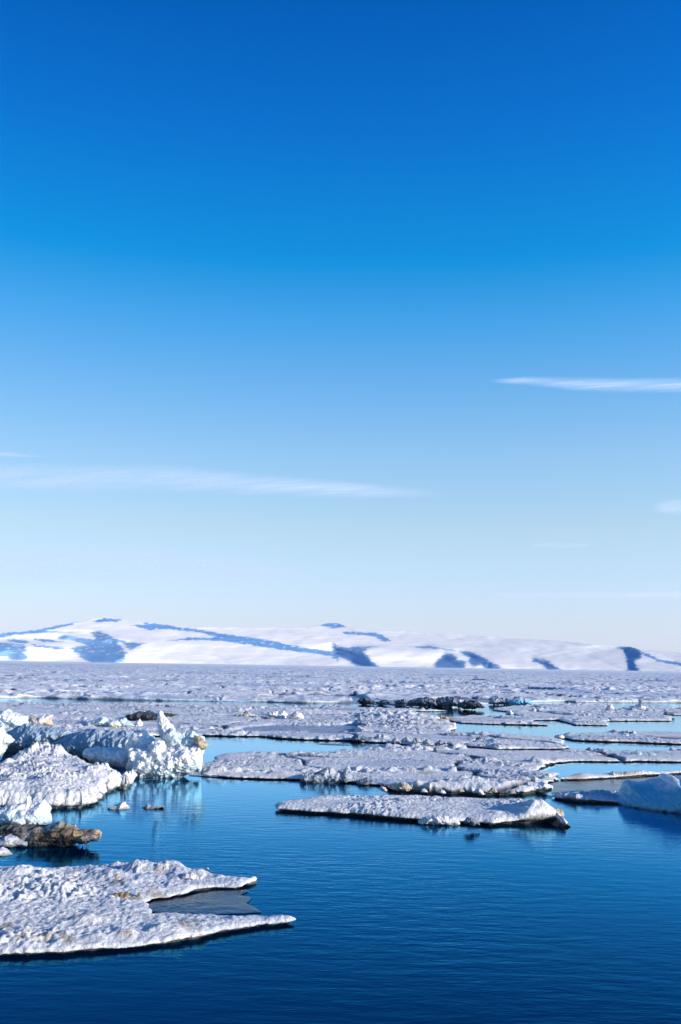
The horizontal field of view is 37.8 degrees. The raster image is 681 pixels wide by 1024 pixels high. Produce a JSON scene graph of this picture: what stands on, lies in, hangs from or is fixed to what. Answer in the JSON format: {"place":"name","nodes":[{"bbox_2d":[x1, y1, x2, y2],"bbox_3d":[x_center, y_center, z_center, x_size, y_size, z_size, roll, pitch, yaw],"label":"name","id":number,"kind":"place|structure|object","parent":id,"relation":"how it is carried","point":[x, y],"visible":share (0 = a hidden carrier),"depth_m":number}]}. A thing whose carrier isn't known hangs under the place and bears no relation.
{"place":"outdoors","nodes":[
{"label":"outdoors","id":0,"kind":"place"},
{"bbox_2d":[0,698,680,1023],"bbox_3d":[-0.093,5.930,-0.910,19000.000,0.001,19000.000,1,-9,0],"label":"sea water","id":1,"kind":"structure","parent":0,"point":[403,921],"depth_m":24.94},
{"bbox_2d":[0,847,12,855],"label":"ice block","id":2,"kind":"object","parent":1,"relation":"on","point":[5,851],"depth_m":30.86},
{"bbox_2d":[0,725,14,759],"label":"ice block","id":3,"kind":"structure","parent":1,"relation":"on","point":[6,739],"depth_m":58.70},
{"bbox_2d":[0,834,27,847],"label":"ice block","id":4,"kind":"object","parent":1,"relation":"on","point":[9,840],"depth_m":32.12},
{"bbox_2d":[0,796,51,825],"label":"ice block","id":5,"kind":"structure","parent":1,"relation":"on","point":[27,811],"depth_m":36.52},
{"bbox_2d":[5,722,70,752],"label":"ice block","id":6,"kind":"structure","parent":1,"relation":"on","point":[25,735],"depth_m":64.29},
{"bbox_2d":[0,820,101,846],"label":"ice ledge","id":7,"kind":"object","parent":1,"relation":"on","point":[61,833],"visible":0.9,"depth_m":32.49},
{"bbox_2d":[0,741,136,807],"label":"ice floe","id":8,"kind":"object","parent":1,"relation":"on","point":[56,776],"visible":0.96,"depth_m":44.14},
{"bbox_2d":[82,746,127,768],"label":"ice block","id":9,"kind":"structure","parent":8,"relation":"on","point":[114,756],"depth_m":54.78},
{"bbox_2d":[50,728,132,758],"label":"ice block","id":10,"kind":"structure","parent":1,"relation":"on","point":[77,743],"depth_m":61.64},
{"bbox_2d":[107,802,129,809],"bbox_3d":[-9.120,12.114,40.949,0.904,0.376,0.638,1,-9,0],"label":"ice block","id":11,"kind":"object","parent":1,"relation":"on","point":[121,806],"depth_m":40.81},
{"bbox_2d":[0,859,295,954],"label":"ice floe","id":12,"kind":"object","parent":1,"relation":"on","point":[86,909],"visible":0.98,"depth_m":23.36},
{"bbox_2d":[14,925,31,932],"bbox_3d":[-6.853,9.027,21.504,0.381,0.185,0.359,1,-9,0],"label":"snow heap","id":13,"kind":"object","parent":12,"relation":"on","point":[27,928],"visible":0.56,"depth_m":21.49},
{"bbox_2d":[64,871,80,876],"bbox_3d":[-7.214,9.884,27.125,0.649,0.189,0.393,1,-9,0],"label":"snow heap","id":14,"kind":"object","parent":12,"relation":"on","point":[73,873],"visible":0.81,"depth_m":27.01},
{"bbox_2d":[113,891,128,897],"bbox_3d":[-5.515,9.618,24.965,0.415,0.174,0.364,1,-9,0],"label":"snow heap","id":15,"kind":"object","parent":12,"relation":"on","point":[122,894],"visible":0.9,"depth_m":24.91},
{"bbox_2d":[134,866,142,872],"bbox_3d":[-5.532,9.959,27.550,0.504,0.283,0.473,1,-9,0],"label":"snow heap","id":16,"kind":"object","parent":12,"relation":"on","point":[138,869],"visible":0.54,"depth_m":27.42},
{"bbox_2d":[154,863,168,871],"bbox_3d":[-4.952,9.945,27.761,0.895,0.316,0.566,1,-9,0],"label":"snow heap","id":17,"kind":"object","parent":12,"relation":"on","point":[160,866],"visible":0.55,"depth_m":27.60},
{"bbox_2d":[181,872,202,879],"bbox_3d":[-4.029,9.908,27.055,0.606,0.257,0.442,1,-9,0],"label":"snow heap","id":18,"kind":"object","parent":12,"relation":"on","point":[191,876],"visible":0.98,"depth_m":26.92},
{"bbox_2d":[142,803,163,808],"bbox_3d":[-7.795,12.253,41.303,0.906,0.293,0.570,3,-9,-15],"label":"ice block","id":19,"kind":"object","parent":1,"relation":"on","point":[148,806],"depth_m":41.15},
{"bbox_2d":[125,710,208,778],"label":"ice block","id":20,"kind":"structure","parent":1,"relation":"on","point":[172,752],"depth_m":52.37},
{"bbox_2d":[148,889,261,914],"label":"slush ice","id":21,"kind":"structure","parent":1,"relation":"on","point":[234,901],"depth_m":24.91},
{"bbox_2d":[189,771,221,776],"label":"slush ice","id":22,"kind":"structure","parent":1,"relation":"on","point":[197,773],"depth_m":53.49},
{"bbox_2d":[0,701,568,749],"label":"ice floe","id":23,"kind":"object","parent":1,"relation":"on","point":[329,722],"visible":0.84,"depth_m":96.46},
{"bbox_2d":[0,709,28,727],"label":"ice block","id":24,"kind":"object","parent":23,"relation":"on","point":[9,718],"depth_m":83.31},
{"bbox_2d":[28,714,54,725],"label":"ice block","id":25,"kind":"object","parent":23,"relation":"on","point":[44,719],"depth_m":87.46},
{"bbox_2d":[87,717,108,726],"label":"ice block","id":26,"kind":"object","parent":23,"relation":"on","point":[100,721],"depth_m":87.91},
{"bbox_2d":[108,720,121,726],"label":"ice block","id":27,"kind":"object","parent":23,"relation":"on","point":[114,723],"depth_m":87.36},
{"bbox_2d":[118,717,136,726],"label":"ice block","id":28,"kind":"structure","parent":23,"relation":"on","point":[124,722],"depth_m":88.48},
{"bbox_2d":[135,719,142,725],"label":"ice block","id":29,"kind":"structure","parent":23,"relation":"on","point":[139,722],"depth_m":89.55},
{"bbox_2d":[122,711,176,720],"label":"ice block","id":30,"kind":"structure","parent":23,"relation":"on","point":[142,716],"depth_m":98.41},
{"bbox_2d":[235,712,256,716],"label":"ice block","id":31,"kind":"structure","parent":23,"relation":"on","point":[248,714],"depth_m":107.40},
{"bbox_2d":[267,710,287,717],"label":"ice block","id":32,"kind":"structure","parent":23,"relation":"on","point":[281,714],"depth_m":105.87},
{"bbox_2d":[289,711,303,718],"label":"ice block","id":33,"kind":"structure","parent":23,"relation":"on","point":[296,715],"depth_m":104.01},
{"bbox_2d":[350,735,373,741],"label":"ice block","id":34,"kind":"structure","parent":23,"relation":"on","point":[356,738],"depth_m":78.41},
{"bbox_2d":[374,734,389,738],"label":"ice block","id":35,"kind":"structure","parent":23,"relation":"on","point":[379,736],"depth_m":78.65},
{"bbox_2d":[391,738,400,743],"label":"ice chunk","id":36,"kind":"object","parent":23,"relation":"on","point":[395,740],"visible":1,"depth_m":75.63},
{"bbox_2d":[401,737,410,741],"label":"ice chunk","id":37,"kind":"object","parent":23,"relation":"on","point":[405,739],"visible":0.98,"depth_m":76.39},
{"bbox_2d":[412,738,421,742],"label":"ice chunk","id":38,"kind":"object","parent":23,"relation":"on","point":[416,740],"visible":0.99,"depth_m":75.34},
{"bbox_2d":[422,739,431,743],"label":"ice chunk","id":39,"kind":"object","parent":23,"relation":"on","point":[427,741],"visible":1,"depth_m":75.49},
{"bbox_2d":[434,740,445,744],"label":"ice chunk","id":40,"kind":"object","parent":23,"relation":"on","point":[440,742],"visible":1,"depth_m":74.48},
{"bbox_2d":[300,765,352,782],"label":"ice block","id":41,"kind":"structure","parent":1,"relation":"on","point":[328,775],"depth_m":51.03},
{"bbox_2d":[318,743,345,744],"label":"slush ice","id":42,"kind":"structure","parent":1,"relation":"on","point":[332,743],"depth_m":75.93},
{"bbox_2d":[0,661,680,705],"bbox_3d":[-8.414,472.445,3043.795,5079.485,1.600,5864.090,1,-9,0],"label":"sea ice","id":43,"kind":"structure","parent":1,"relation":"on","point":[199,682],"depth_m":282.46},
{"bbox_2d":[356,777,374,784],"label":"ice block","id":44,"kind":"structure","parent":1,"relation":"on","point":[365,781],"depth_m":50.44},
{"bbox_2d":[357,698,374,704],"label":"ice ridge","id":45,"kind":"structure","parent":1,"relation":"on","point":[365,701],"depth_m":152.91},
{"bbox_2d":[375,699,393,704],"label":"ice ridge","id":46,"kind":"structure","parent":1,"relation":"on","point":[383,702],"depth_m":151.74},
{"bbox_2d":[395,699,406,704],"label":"ice ridge","id":47,"kind":"structure","parent":1,"relation":"on","point":[402,701],"depth_m":152.76},
{"bbox_2d":[394,782,411,791],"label":"ice block","id":48,"kind":"structure","parent":1,"relation":"on","point":[403,786],"depth_m":46.71},
{"bbox_2d":[382,784,397,791],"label":"ice block","id":49,"kind":"structure","parent":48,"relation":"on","point":[391,787],"depth_m":46.64},
{"bbox_2d":[406,697,436,706],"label":"ice ridge","id":50,"kind":"structure","parent":1,"relation":"on","point":[425,701],"depth_m":148.36},
{"bbox_2d":[274,794,570,826],"bbox_3d":[3.028,12.174,41.213,11.576,1.227,6.808,1,-9,0],"label":"ice floe","id":51,"kind":"object","parent":1,"relation":"on","point":[491,811],"visible":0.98,"depth_m":40.22},
{"bbox_2d":[418,815,459,824],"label":"ice block","id":52,"kind":"structure","parent":51,"relation":"on","point":[439,820],"depth_m":38.00},
{"bbox_2d":[553,807,563,816],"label":"ice block","id":53,"kind":"structure","parent":51,"relation":"on","point":[560,812],"depth_m":39.74},
{"bbox_2d":[201,743,680,794],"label":"ice floe","id":54,"kind":"object","parent":1,"relation":"on","point":[417,767],"visible":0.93,"depth_m":58.93},
{"bbox_2d":[530,776,538,780],"bbox_3d":[10.066,13.784,51.517,0.467,0.260,0.533,7,-11,-35],"label":"ice chunk","id":55,"kind":"object","parent":54,"relation":"on","point":[533,778],"visible":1,"depth_m":51.36},
{"bbox_2d":[525,781,552,790],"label":"ice block","id":56,"kind":"structure","parent":54,"relation":"on","point":[540,785],"depth_m":48.28},
{"bbox_2d":[541,773,551,778],"bbox_3d":[10.947,13.985,52.789,0.583,0.293,0.560,1,-9,0],"label":"ice chunk","id":57,"kind":"object","parent":54,"relation":"on","point":[547,775],"visible":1,"depth_m":52.61},
{"bbox_2d":[630,751,655,754],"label":"ice block","id":58,"kind":"structure","parent":54,"relation":"on","point":[641,753],"depth_m":67.90},
{"bbox_2d":[438,716,451,719],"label":"ice block","id":59,"kind":"structure","parent":1,"relation":"on","point":[444,717],"depth_m":108.97},
{"bbox_2d":[435,696,459,706],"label":"ice ridge","id":60,"kind":"structure","parent":1,"relation":"on","point":[446,701],"depth_m":147.66},
{"bbox_2d":[457,700,484,709],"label":"ice ridge","id":61,"kind":"structure","parent":1,"relation":"on","point":[470,704],"depth_m":139.96},
{"bbox_2d":[462,817,479,825],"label":"ice block","id":62,"kind":"structure","parent":1,"relation":"on","point":[470,821],"depth_m":37.08},
{"bbox_2d":[473,788,484,794],"bbox_3d":[6.386,12.855,45.741,0.550,0.298,0.516,7,-11,-34],"label":"ice chunk","id":63,"kind":"object","parent":1,"relation":"on","point":[478,791],"visible":1,"depth_m":45.64},
{"bbox_2d":[487,787,497,792],"bbox_3d":[7.053,12.944,46.297,0.491,0.269,0.456,1,-9,0],"label":"ice chunk","id":64,"kind":"object","parent":1,"relation":"on","point":[493,790],"visible":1,"depth_m":46.18},
{"bbox_2d":[488,698,508,704],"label":"ice block","id":65,"kind":"structure","parent":1,"relation":"on","point":[496,701],"depth_m":159.40},
{"bbox_2d":[507,790,516,794],"bbox_3d":[7.893,12.913,45.877,0.425,0.234,0.489,1,-9,0],"label":"ice chunk","id":66,"kind":"object","parent":1,"relation":"on","point":[511,792],"visible":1,"depth_m":45.78},
{"bbox_2d":[554,735,564,738],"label":"ice block","id":67,"kind":"structure","parent":1,"relation":"on","point":[559,736],"depth_m":85.29},
{"bbox_2d":[449,702,680,725],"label":"ice floe","id":68,"kind":"object","parent":1,"relation":"on","point":[584,713],"visible":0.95,"depth_m":123.83},
{"bbox_2d":[508,698,533,705],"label":"ice block","id":69,"kind":"structure","parent":68,"relation":"on","point":[519,701],"depth_m":157.84},
{"bbox_2d":[605,705,613,709],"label":"ice block","id":70,"kind":"structure","parent":68,"relation":"on","point":[609,707],"depth_m":140.80},
{"bbox_2d":[629,704,645,709],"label":"ice block","id":71,"kind":"structure","parent":68,"relation":"on","point":[639,706],"depth_m":144.80},
{"bbox_2d":[663,711,674,715],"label":"ice block","id":72,"kind":"structure","parent":68,"relation":"on","point":[668,713],"depth_m":128.23},
{"bbox_2d":[552,790,619,802],"bbox_3d":[11.987,13.303,46.371,4.235,0.838,3.109,-1,-9,11],"label":"ice floe","id":73,"kind":"object","parent":1,"relation":"on","point":[603,796],"visible":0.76,"depth_m":45.41},
{"bbox_2d":[550,775,679,792],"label":"slush ice","id":74,"kind":"structure","parent":1,"relation":"on","point":[612,785],"depth_m":51.64},
{"bbox_2d":[554,770,680,781],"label":"ice floe","id":75,"kind":"object","parent":1,"relation":"on","point":[588,776],"visible":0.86,"depth_m":55.42},
{"bbox_2d":[559,729,680,743],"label":"ice floe","id":76,"kind":"object","parent":1,"relation":"on","point":[655,737],"visible":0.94,"depth_m":85.56},
{"bbox_2d":[617,773,680,813],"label":"iceberg","id":77,"kind":"object","parent":1,"relation":"on","point":[661,792],"visible":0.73,"depth_m":43.58},
{"bbox_2d":[0,616,680,670],"bbox_3d":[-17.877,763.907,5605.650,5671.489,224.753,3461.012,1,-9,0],"label":"hills","id":78,"kind":"structure","parent":0,"point":[108,639],"depth_m":4381.21},
{"bbox_2d":[0,0,680,652],"label":"sky","id":79,"kind":"structure","parent":0,"point":[413,266]}
]}

